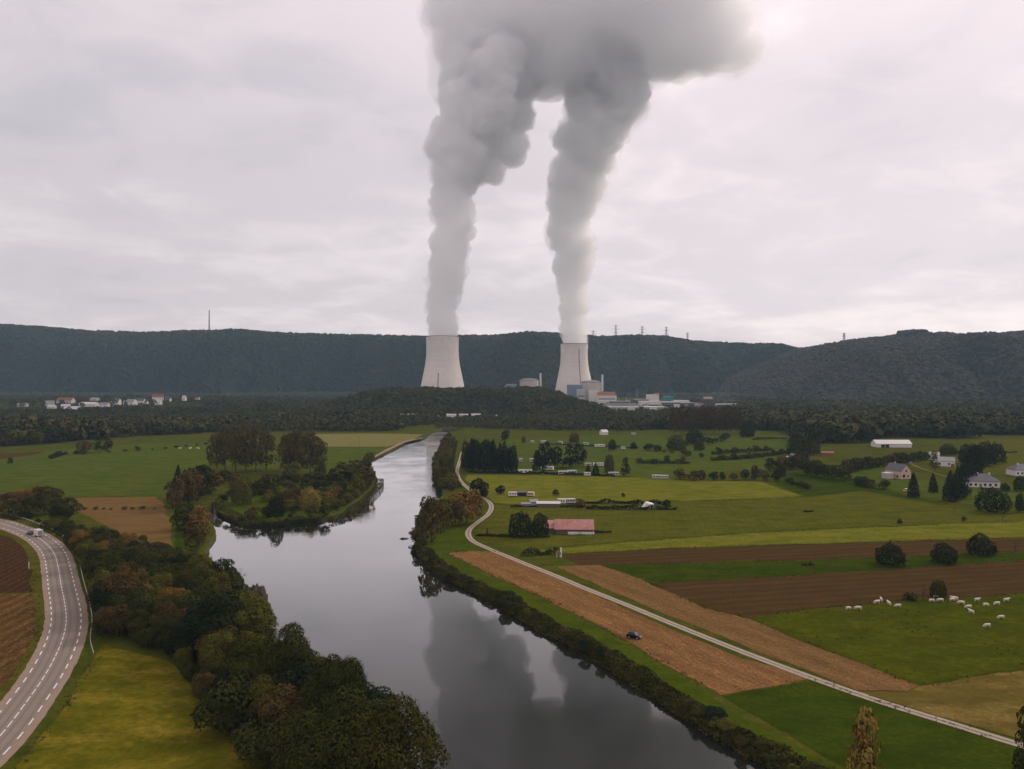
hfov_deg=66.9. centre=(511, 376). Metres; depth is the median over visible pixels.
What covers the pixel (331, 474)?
shrub
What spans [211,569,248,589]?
broadleaf tree
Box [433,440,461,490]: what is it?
undergrowth
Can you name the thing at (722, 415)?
poplar tree
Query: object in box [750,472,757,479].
hedge bush
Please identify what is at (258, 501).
meadow
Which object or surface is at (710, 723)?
riverbank shrub
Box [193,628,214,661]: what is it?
broadleaf tree
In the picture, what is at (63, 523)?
broadleaf tree
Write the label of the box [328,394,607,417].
hill
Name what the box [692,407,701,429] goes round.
poplar tree
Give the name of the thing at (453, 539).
meadow
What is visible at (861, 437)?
woodland tree
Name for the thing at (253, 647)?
broadleaf tree
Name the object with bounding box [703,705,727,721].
riverbank shrub
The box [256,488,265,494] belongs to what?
spit bush
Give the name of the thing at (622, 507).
hedge
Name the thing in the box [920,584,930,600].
bare tree
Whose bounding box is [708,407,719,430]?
poplar tree
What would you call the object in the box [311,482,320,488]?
spit bush
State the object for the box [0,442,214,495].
meadow
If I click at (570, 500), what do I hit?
caravan
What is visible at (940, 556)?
broadleaf tree
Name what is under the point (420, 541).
shrub
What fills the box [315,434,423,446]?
meadow
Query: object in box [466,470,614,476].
hedge
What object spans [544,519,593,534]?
barn
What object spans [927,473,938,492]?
conifer tree
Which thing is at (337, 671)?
broadleaf tree
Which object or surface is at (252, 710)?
broadleaf tree
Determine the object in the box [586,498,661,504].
hedge
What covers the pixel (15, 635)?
stubble field
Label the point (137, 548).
broadleaf tree
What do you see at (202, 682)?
broadleaf tree
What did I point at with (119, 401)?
house
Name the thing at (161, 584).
broadleaf tree
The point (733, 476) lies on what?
hedge bush
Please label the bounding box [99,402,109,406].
house
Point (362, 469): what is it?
broadleaf tree
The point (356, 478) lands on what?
broadleaf tree
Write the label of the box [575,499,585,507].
shrub
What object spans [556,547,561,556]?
hunting hide
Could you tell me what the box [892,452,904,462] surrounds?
hedge bush
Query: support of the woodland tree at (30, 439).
on the ground at (840, 449)
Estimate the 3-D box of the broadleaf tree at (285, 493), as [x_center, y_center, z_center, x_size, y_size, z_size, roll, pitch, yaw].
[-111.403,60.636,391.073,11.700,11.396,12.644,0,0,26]
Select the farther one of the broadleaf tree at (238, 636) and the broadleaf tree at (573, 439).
the broadleaf tree at (573, 439)
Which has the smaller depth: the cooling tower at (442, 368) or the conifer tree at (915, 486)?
the conifer tree at (915, 486)
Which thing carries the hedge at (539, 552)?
on the ground at (840, 449)
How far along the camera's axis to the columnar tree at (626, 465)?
509.76 m
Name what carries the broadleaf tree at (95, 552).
on the ground at (840, 449)
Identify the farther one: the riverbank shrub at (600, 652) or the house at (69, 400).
the house at (69, 400)
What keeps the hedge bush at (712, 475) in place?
on the ground at (840, 449)
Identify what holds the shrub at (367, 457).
on the meadow at (334, 455)
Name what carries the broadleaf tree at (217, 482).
on the ground at (840, 449)
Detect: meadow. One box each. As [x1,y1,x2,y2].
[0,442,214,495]
[14,644,268,768]
[174,504,206,552]
[215,447,386,472]
[216,483,365,521]
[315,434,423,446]
[426,524,838,768]
[463,434,792,478]
[465,475,800,503]
[475,491,1023,549]
[532,521,1023,553]
[606,552,1023,582]
[722,680,1023,768]
[753,594,1023,684]
[775,470,946,503]
[792,468,1023,504]
[861,671,1023,739]
[943,439,1023,474]
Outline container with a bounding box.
[820,451,833,454]
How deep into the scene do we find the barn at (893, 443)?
721.53 m
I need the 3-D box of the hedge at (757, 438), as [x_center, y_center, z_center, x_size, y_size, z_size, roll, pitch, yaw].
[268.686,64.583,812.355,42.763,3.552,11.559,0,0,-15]
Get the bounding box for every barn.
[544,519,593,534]
[870,440,911,447]
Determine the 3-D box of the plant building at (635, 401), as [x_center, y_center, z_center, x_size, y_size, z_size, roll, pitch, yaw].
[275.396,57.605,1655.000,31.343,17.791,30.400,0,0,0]
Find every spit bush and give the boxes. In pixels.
[214,498,224,509]
[215,494,227,501]
[244,506,259,518]
[252,489,257,496]
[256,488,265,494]
[261,506,270,515]
[263,489,274,498]
[282,479,291,487]
[284,499,298,509]
[304,507,317,516]
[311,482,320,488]
[318,506,330,516]
[321,492,334,501]
[328,489,337,498]
[332,486,341,491]
[332,501,340,508]
[335,481,347,488]
[337,491,345,498]
[343,496,350,503]
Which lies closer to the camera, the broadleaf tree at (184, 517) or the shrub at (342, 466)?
the broadleaf tree at (184, 517)
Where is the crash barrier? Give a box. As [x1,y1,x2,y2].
[6,513,93,653]
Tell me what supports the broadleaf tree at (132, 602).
on the ground at (840, 449)
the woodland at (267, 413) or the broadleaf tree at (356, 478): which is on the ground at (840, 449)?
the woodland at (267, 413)
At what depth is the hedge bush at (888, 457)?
575.16 m
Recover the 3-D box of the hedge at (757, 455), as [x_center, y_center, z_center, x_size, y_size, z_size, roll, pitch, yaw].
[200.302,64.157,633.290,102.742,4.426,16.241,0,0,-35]
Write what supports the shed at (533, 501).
on the meadow at (720, 517)
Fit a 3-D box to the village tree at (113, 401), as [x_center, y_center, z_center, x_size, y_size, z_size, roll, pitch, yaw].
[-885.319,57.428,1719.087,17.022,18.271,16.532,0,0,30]
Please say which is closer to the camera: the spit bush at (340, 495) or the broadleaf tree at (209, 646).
the broadleaf tree at (209, 646)
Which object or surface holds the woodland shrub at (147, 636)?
on the ground at (840, 449)
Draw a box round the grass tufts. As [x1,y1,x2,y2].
[807,598,1023,673]
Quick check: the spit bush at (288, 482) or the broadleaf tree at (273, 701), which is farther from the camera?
the spit bush at (288, 482)
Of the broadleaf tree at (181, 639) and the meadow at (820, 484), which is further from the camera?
the meadow at (820, 484)
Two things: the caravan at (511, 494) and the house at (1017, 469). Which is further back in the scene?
the house at (1017, 469)
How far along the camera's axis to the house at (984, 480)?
461.85 m
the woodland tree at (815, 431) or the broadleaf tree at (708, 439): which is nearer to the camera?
the broadleaf tree at (708, 439)
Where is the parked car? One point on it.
(634, 634)
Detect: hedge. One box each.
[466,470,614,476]
[475,533,549,537]
[510,504,585,507]
[520,546,559,555]
[541,443,639,448]
[585,504,676,509]
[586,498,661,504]
[593,530,611,532]
[639,458,690,463]
[712,447,772,454]
[712,450,787,460]
[751,437,787,439]
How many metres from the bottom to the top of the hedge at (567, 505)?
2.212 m
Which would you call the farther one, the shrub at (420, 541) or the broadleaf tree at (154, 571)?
the shrub at (420, 541)
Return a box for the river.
[207,429,778,768]
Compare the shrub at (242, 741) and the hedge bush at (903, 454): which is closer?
the shrub at (242, 741)
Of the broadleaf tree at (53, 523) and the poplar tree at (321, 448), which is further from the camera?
the poplar tree at (321, 448)
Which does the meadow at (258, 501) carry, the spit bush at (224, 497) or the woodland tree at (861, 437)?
the spit bush at (224, 497)
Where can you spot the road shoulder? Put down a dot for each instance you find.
(23, 738)
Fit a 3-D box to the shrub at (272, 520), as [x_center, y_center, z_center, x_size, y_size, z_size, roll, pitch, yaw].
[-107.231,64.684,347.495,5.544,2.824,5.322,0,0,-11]
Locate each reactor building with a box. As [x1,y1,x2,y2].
[519,378,538,386]
[581,380,600,399]
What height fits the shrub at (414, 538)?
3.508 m
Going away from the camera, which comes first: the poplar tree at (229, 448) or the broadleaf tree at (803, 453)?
the poplar tree at (229, 448)
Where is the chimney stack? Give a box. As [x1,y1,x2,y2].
[601,374,602,390]
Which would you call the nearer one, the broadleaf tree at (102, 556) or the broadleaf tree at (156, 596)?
the broadleaf tree at (156, 596)
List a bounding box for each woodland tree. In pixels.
[0,429,12,443]
[0,437,11,446]
[6,429,26,444]
[7,436,14,445]
[16,433,28,444]
[26,434,38,444]
[33,432,44,442]
[36,428,49,441]
[45,428,59,442]
[48,423,67,442]
[55,420,76,440]
[808,421,828,441]
[817,422,836,438]
[824,429,837,442]
[835,420,857,442]
[836,431,846,441]
[838,424,854,442]
[855,427,869,441]
[858,423,876,441]
[859,424,871,439]
[864,427,873,442]
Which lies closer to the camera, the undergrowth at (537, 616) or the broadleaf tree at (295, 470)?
the undergrowth at (537, 616)
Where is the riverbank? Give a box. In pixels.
[204,428,791,768]
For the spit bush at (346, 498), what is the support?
on the meadow at (258, 501)
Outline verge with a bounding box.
[0,529,44,700]
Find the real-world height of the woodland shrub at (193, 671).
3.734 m
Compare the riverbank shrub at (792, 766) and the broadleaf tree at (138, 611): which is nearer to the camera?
the riverbank shrub at (792, 766)
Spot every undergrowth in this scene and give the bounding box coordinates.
[217,478,383,527]
[416,547,836,768]
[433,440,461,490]
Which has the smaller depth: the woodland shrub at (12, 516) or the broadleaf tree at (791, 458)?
the woodland shrub at (12, 516)
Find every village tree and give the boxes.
[109,398,116,404]
[163,399,169,404]
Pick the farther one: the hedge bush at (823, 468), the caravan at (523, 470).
the caravan at (523, 470)
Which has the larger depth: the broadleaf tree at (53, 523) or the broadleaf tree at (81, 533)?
the broadleaf tree at (53, 523)
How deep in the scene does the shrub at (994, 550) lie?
286.24 m
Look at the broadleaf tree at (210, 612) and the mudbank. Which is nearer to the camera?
the broadleaf tree at (210, 612)
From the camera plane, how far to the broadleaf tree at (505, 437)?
768.23 m
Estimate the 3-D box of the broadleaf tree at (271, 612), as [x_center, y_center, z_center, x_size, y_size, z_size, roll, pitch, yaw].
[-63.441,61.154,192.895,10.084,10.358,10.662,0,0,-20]
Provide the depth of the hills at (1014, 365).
1978.70 m
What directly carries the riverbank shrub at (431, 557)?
on the riverbank
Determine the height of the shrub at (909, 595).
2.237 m
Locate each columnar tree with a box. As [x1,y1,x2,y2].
[93,437,102,450]
[101,437,112,451]
[532,455,539,470]
[533,443,543,467]
[538,448,549,470]
[543,441,555,465]
[551,446,563,467]
[563,445,576,465]
[571,443,583,464]
[579,445,586,461]
[620,457,629,476]
[845,705,886,768]
[846,720,875,768]
[929,450,939,470]
[960,478,971,494]
[1011,706,1023,768]
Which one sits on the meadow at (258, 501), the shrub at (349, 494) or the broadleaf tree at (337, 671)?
the shrub at (349, 494)
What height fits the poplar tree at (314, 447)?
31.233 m
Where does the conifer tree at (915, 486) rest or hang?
on the meadow at (820, 484)
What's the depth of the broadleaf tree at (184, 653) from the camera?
172.38 m
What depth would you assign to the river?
192.66 m
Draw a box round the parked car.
[626,631,641,639]
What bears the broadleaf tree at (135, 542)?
on the ground at (840, 449)
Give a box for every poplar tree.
[205,433,223,468]
[213,429,233,469]
[223,427,247,471]
[234,426,257,471]
[245,427,266,471]
[258,430,276,469]
[275,434,296,471]
[286,428,310,474]
[301,430,320,472]
[311,436,327,467]
[669,408,679,435]
[672,407,682,426]
[677,409,687,434]
[684,408,694,429]
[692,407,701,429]
[699,407,710,430]
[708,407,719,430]
[717,409,727,433]
[732,409,742,433]
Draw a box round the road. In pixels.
[0,520,81,758]
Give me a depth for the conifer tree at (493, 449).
540.60 m
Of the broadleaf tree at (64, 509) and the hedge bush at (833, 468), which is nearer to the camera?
the broadleaf tree at (64, 509)
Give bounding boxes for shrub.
[9,513,18,519]
[24,512,33,518]
[39,519,51,529]
[89,617,114,634]
[135,626,162,647]
[157,633,187,655]
[180,662,200,679]
[190,672,261,736]
[212,557,239,583]
[217,707,248,735]
[230,708,287,765]
[252,475,277,491]
[266,518,278,523]
[272,475,281,483]
[280,472,293,482]
[290,475,301,482]
[300,474,312,484]
[309,513,318,518]
[314,464,326,473]
[326,472,339,483]
[333,461,347,471]
[338,470,352,480]
[343,492,352,498]
[347,460,358,469]
[363,455,371,462]
[364,452,374,460]
[408,527,420,535]
[411,535,417,542]
[412,543,421,549]
[415,538,428,547]
[428,555,436,561]
[479,485,488,496]
[495,485,504,493]
[496,590,515,597]
[498,594,511,605]
[512,595,522,602]
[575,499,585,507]
[578,638,592,650]
[583,634,595,642]
[595,648,605,657]
[643,443,653,450]
[661,499,670,507]
[690,704,701,717]
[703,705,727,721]
[709,716,721,726]
[714,717,737,730]
[734,735,746,746]
[751,465,761,477]
[753,737,768,750]
[760,740,782,753]
[762,750,779,760]
[786,763,800,768]
[799,761,822,768]
[856,476,867,485]
[864,479,876,487]
[878,480,890,488]
[903,592,919,599]
[989,545,997,554]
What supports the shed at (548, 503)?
on the meadow at (720, 517)
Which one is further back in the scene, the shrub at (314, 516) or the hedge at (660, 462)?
the hedge at (660, 462)
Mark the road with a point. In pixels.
(17, 727)
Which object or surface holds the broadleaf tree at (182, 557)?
on the ground at (840, 449)
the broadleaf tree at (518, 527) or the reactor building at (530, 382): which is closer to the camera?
the broadleaf tree at (518, 527)
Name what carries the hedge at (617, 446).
on the meadow at (528, 448)
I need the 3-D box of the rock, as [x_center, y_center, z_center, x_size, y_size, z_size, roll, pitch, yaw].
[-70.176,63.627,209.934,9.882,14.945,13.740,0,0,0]
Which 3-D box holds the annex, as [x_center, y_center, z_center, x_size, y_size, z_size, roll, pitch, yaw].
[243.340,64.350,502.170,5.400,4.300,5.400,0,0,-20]
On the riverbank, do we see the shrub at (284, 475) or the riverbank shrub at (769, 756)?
the riverbank shrub at (769, 756)
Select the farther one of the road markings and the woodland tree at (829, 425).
the woodland tree at (829, 425)
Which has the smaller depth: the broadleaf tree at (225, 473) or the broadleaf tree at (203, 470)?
the broadleaf tree at (203, 470)
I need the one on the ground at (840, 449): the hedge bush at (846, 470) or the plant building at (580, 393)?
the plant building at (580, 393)
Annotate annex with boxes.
[881,472,893,478]
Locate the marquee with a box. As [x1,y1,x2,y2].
[641,501,653,507]
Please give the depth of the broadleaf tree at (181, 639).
176.31 m
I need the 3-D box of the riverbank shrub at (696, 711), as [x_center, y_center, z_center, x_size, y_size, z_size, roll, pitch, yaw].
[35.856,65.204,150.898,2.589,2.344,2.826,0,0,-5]
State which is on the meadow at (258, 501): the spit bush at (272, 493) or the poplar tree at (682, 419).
the spit bush at (272, 493)
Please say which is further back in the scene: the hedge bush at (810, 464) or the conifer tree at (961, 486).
the hedge bush at (810, 464)
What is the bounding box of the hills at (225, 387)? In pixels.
[0,327,787,393]
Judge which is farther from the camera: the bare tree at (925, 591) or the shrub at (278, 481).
the shrub at (278, 481)
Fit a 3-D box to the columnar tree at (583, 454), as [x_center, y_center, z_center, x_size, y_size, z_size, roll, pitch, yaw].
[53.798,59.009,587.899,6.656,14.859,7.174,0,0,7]
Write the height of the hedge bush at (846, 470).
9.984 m
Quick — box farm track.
[455,452,1023,748]
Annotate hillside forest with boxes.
[0,323,804,393]
[659,330,1023,403]
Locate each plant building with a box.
[506,384,515,387]
[567,384,581,396]
[576,389,584,399]
[588,390,597,401]
[596,392,616,401]
[604,403,637,405]
[607,406,643,409]
[610,401,628,402]
[633,399,649,403]
[638,401,661,405]
[638,406,666,409]
[646,393,658,400]
[662,402,679,406]
[663,396,673,401]
[671,400,689,401]
[680,402,694,406]
[701,397,714,405]
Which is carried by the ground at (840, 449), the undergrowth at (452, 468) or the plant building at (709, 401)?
the plant building at (709, 401)
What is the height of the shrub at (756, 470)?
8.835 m
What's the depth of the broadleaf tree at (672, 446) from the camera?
688.84 m
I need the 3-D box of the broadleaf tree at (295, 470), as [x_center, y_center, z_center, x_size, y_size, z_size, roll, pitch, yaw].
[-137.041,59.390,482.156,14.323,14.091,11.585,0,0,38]
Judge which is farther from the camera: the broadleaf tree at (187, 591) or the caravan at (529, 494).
the caravan at (529, 494)
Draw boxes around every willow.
[438,477,448,488]
[444,472,454,479]
[446,477,457,486]
[446,480,455,490]
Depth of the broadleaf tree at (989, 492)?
374.61 m
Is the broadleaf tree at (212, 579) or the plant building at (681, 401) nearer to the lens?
the broadleaf tree at (212, 579)
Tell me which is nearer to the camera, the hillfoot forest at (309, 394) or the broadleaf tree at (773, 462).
the broadleaf tree at (773, 462)
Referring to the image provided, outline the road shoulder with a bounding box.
[0,519,88,766]
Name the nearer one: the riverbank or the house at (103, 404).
the riverbank
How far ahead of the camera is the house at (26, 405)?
1642.61 m
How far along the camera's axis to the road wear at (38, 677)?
193.41 m
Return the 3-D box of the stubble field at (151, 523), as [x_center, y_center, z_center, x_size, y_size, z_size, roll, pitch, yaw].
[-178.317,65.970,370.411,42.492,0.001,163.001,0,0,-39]
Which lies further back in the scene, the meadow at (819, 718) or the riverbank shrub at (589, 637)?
the riverbank shrub at (589, 637)
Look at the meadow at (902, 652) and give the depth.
198.12 m
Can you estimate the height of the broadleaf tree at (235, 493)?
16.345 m
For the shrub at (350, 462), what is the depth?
537.92 m
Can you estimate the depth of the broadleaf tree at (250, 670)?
154.56 m
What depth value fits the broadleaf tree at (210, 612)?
176.71 m
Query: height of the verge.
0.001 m
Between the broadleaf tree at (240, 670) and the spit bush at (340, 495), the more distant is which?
the spit bush at (340, 495)
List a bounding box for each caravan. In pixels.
[508,492,518,496]
[518,469,531,472]
[527,492,534,496]
[540,466,553,469]
[557,498,565,503]
[566,498,574,503]
[595,444,604,446]
[608,472,618,475]
[652,475,661,478]
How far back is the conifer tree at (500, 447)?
558.60 m
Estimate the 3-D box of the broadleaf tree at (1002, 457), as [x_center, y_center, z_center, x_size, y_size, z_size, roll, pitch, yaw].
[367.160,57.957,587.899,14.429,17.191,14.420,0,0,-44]
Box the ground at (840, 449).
[0,397,1023,768]
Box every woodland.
[0,395,608,439]
[291,385,612,415]
[604,397,1023,438]
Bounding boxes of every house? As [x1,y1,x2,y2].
[17,403,28,406]
[45,400,54,405]
[47,405,56,408]
[56,398,74,403]
[64,406,80,408]
[79,402,98,406]
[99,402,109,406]
[110,398,121,404]
[126,399,137,404]
[137,398,144,402]
[152,394,163,400]
[153,399,162,404]
[599,429,607,434]
[885,462,911,478]
[934,457,955,466]
[962,472,1000,487]
[1005,463,1023,475]
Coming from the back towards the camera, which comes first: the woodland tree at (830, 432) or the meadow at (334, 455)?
the woodland tree at (830, 432)
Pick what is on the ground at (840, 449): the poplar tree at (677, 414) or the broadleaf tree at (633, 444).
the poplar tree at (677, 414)
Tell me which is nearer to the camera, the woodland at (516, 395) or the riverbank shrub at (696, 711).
the riverbank shrub at (696, 711)
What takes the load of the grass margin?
on the ground at (840, 449)
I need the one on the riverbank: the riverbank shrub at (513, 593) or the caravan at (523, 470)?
the riverbank shrub at (513, 593)
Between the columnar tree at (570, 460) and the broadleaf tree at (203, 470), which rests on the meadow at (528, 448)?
the columnar tree at (570, 460)
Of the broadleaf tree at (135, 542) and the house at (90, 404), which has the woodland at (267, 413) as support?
the house at (90, 404)
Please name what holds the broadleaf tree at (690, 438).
on the meadow at (528, 448)
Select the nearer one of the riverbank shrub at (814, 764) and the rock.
the riverbank shrub at (814, 764)
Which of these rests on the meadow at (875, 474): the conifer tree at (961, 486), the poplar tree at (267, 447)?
the conifer tree at (961, 486)
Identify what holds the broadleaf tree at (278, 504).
on the meadow at (258, 501)
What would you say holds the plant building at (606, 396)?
on the ground at (840, 449)
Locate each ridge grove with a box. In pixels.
[601,334,668,336]
[896,329,927,336]
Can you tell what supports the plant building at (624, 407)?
on the ground at (840, 449)
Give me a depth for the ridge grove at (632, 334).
3098.55 m
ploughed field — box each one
[0,451,44,458]
[0,535,32,592]
[562,538,1023,564]
[650,561,1023,617]
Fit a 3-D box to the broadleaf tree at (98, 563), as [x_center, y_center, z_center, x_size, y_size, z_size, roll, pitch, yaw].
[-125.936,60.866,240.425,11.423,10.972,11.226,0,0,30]
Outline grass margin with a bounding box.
[6,495,1023,768]
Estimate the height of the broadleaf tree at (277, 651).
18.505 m
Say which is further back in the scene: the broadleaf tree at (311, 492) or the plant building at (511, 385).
the plant building at (511, 385)
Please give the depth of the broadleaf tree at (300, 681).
143.41 m
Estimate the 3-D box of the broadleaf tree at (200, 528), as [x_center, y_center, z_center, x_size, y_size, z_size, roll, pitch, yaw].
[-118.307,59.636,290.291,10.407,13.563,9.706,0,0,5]
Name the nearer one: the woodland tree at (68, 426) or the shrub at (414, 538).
the shrub at (414, 538)
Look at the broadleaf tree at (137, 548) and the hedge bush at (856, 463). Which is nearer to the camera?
the broadleaf tree at (137, 548)
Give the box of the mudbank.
[375,438,420,456]
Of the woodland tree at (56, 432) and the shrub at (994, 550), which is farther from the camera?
the woodland tree at (56, 432)
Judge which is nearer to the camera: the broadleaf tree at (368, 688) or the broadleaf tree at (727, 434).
the broadleaf tree at (368, 688)
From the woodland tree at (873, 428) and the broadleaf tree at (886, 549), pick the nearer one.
the broadleaf tree at (886, 549)
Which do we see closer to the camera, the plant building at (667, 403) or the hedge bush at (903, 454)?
the hedge bush at (903, 454)
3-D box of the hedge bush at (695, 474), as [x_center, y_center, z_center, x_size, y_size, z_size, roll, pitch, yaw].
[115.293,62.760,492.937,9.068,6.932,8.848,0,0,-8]
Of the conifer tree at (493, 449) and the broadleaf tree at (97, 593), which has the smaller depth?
the broadleaf tree at (97, 593)
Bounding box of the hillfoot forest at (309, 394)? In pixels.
[0,391,683,397]
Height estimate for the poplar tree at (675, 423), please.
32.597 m
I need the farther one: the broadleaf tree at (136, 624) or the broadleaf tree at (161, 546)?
the broadleaf tree at (161, 546)
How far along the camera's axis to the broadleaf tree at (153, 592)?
207.35 m
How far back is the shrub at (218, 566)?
239.05 m
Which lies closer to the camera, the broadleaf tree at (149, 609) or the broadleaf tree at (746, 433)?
the broadleaf tree at (149, 609)
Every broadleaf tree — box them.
[0,492,26,515]
[13,484,48,511]
[14,505,29,516]
[25,485,64,514]
[47,497,82,520]
[47,518,62,530]
[57,521,68,533]
[60,523,74,534]
[63,528,76,545]
[64,531,75,547]
[67,529,92,547]
[70,524,85,529]
[72,540,85,554]
[74,538,104,569]
[76,440,94,451]
[80,526,101,538]
[83,550,120,578]
[84,540,109,551]
[85,534,110,553]
[85,549,103,559]
[85,576,125,605]
[86,526,118,539]
[86,579,126,612]
[88,570,113,603]
[90,556,125,577]
[93,564,121,578]
[93,596,135,635]
[97,528,116,536]
[98,565,149,604]
[101,545,120,552]
[103,537,126,547]
[105,585,154,632]
[118,532,141,544]
[119,561,134,566]
[120,544,148,558]
[121,548,145,561]
[125,608,151,633]
[126,617,149,642]
[128,540,141,546]
[131,579,154,591]
[131,584,157,598]
[131,601,155,621]
[134,591,164,605]
[135,550,162,564]
[137,534,148,543]
[141,542,156,550]
[141,567,172,580]
[146,571,174,591]
[147,547,166,561]
[147,579,170,589]
[148,601,180,628]
[150,596,176,621]
[151,613,180,646]
[152,543,169,550]
[157,587,185,602]
[162,554,186,565]
[164,477,185,508]
[170,505,202,528]
[171,611,211,661]
[172,467,205,504]
[172,579,191,589]
[173,646,192,670]
[175,552,200,565]
[175,602,215,616]
[178,589,195,598]
[181,517,210,552]
[183,581,201,594]
[183,588,243,650]
[186,555,211,568]
[188,464,213,495]
[189,505,212,533]
[191,671,218,698]
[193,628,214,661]
[195,624,238,672]
[198,630,241,671]
[198,652,236,683]
[201,572,231,590]
[203,470,224,493]
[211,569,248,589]
[214,627,248,656]
[214,666,236,684]
[215,584,231,591]
[219,469,230,482]
[221,594,278,636]
[223,592,256,606]
[223,637,259,661]
[225,661,257,681]
[227,472,240,483]
[228,475,253,503]
[228,665,257,707]
[229,591,258,603]
[229,665,262,700]
[234,617,261,637]
[235,637,277,664]
[240,631,263,641]
[244,619,277,640]
[245,673,285,719]
[246,685,288,726]
[249,600,276,625]
[249,621,314,685]
[254,682,320,737]
[259,742,283,768]
[262,708,333,768]
[266,495,284,517]
[277,486,301,508]
[277,661,322,696]
[279,461,301,478]
[279,676,346,734]
[281,684,393,768]
[290,673,322,693]
[298,486,321,509]
[299,650,323,665]
[299,653,370,713]
[312,663,375,708]
[331,691,450,768]
[348,472,366,492]
[351,684,398,709]
[356,465,375,483]
[417,495,444,542]
[436,497,452,531]
[444,500,466,525]
[449,489,485,523]
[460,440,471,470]
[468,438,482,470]
[469,478,488,495]
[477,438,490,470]
[501,430,509,441]
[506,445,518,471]
[508,510,533,537]
[531,512,549,535]
[569,431,579,442]
[604,453,613,472]
[608,439,615,449]
[630,442,636,448]
[666,435,685,450]
[684,430,704,443]
[693,441,704,450]
[704,437,712,443]
[724,433,730,440]
[739,426,755,436]
[764,458,779,470]
[773,465,785,476]
[776,456,789,469]
[786,432,806,454]
[786,455,797,468]
[793,449,809,465]
[802,439,820,453]
[875,541,906,566]
[929,541,958,564]
[929,579,947,598]
[939,443,957,454]
[957,444,972,462]
[959,456,977,481]
[961,445,984,473]
[965,532,994,556]
[966,442,984,462]
[974,487,1013,512]
[975,440,997,465]
[986,441,1007,463]
[1000,483,1010,491]
[1013,475,1023,491]
[1014,491,1023,511]
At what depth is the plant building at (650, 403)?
1570.00 m
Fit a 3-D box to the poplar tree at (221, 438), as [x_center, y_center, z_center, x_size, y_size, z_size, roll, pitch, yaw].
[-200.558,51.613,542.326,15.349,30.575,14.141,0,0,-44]
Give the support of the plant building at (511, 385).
on the ground at (840, 449)
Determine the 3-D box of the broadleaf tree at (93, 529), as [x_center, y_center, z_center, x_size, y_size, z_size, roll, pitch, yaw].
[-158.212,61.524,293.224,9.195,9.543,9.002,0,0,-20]
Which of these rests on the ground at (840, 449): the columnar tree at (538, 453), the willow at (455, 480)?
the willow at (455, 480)
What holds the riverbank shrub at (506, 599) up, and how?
on the riverbank
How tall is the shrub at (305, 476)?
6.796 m
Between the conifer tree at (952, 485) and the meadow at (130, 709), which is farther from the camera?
the conifer tree at (952, 485)
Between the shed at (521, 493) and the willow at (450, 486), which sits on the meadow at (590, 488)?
the shed at (521, 493)
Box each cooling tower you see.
[421,335,463,387]
[555,343,590,394]
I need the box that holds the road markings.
[0,522,81,754]
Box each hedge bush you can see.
[653,445,661,450]
[663,455,670,461]
[673,468,687,478]
[684,451,691,455]
[687,470,700,480]
[698,470,705,479]
[709,471,718,479]
[719,471,725,479]
[729,473,738,479]
[740,469,749,479]
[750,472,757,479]
[759,470,769,480]
[770,472,779,480]
[797,458,813,474]
[807,459,823,476]
[814,463,831,477]
[825,465,842,478]
[835,466,852,480]
[841,459,854,470]
[842,457,863,470]
[862,456,875,467]
[875,457,882,465]
[879,458,888,465]
[882,455,895,462]
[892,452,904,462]
[894,452,909,462]
[906,454,913,461]
[915,452,923,460]
[923,452,930,458]
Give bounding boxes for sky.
[0,0,1023,346]
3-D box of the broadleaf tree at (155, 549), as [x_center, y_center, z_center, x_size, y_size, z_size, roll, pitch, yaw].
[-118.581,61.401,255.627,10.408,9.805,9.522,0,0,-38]
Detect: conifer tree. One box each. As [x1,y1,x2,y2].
[175,464,180,478]
[487,439,499,470]
[494,443,502,465]
[497,441,510,471]
[592,462,599,473]
[907,472,919,496]
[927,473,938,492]
[941,470,960,501]
[949,465,966,498]
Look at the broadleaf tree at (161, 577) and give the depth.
215.42 m
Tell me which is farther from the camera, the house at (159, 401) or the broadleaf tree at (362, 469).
the house at (159, 401)
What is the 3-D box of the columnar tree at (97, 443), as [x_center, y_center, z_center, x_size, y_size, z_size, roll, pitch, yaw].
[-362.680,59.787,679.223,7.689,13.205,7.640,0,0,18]
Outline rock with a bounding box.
[247,583,270,623]
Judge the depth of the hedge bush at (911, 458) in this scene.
594.23 m
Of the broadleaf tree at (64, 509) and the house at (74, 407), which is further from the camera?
the house at (74, 407)
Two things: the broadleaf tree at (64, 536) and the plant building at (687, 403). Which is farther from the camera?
the plant building at (687, 403)
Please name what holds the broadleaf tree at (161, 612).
on the ground at (840, 449)
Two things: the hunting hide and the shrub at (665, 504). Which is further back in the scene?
the shrub at (665, 504)
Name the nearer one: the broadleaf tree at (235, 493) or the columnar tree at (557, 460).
the broadleaf tree at (235, 493)
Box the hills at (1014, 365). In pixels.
[689,336,1023,400]
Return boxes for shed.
[516,491,526,495]
[521,502,530,505]
[528,499,537,504]
[536,501,560,506]
[928,452,939,459]
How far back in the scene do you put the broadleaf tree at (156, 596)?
204.84 m
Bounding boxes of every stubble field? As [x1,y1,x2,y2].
[0,593,35,686]
[61,497,171,544]
[448,551,806,694]
[557,565,917,690]
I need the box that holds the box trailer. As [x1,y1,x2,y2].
[34,529,42,536]
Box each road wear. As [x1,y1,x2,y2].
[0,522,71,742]
[0,524,62,730]
[0,526,55,719]
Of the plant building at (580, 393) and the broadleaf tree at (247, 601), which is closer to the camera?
the broadleaf tree at (247, 601)

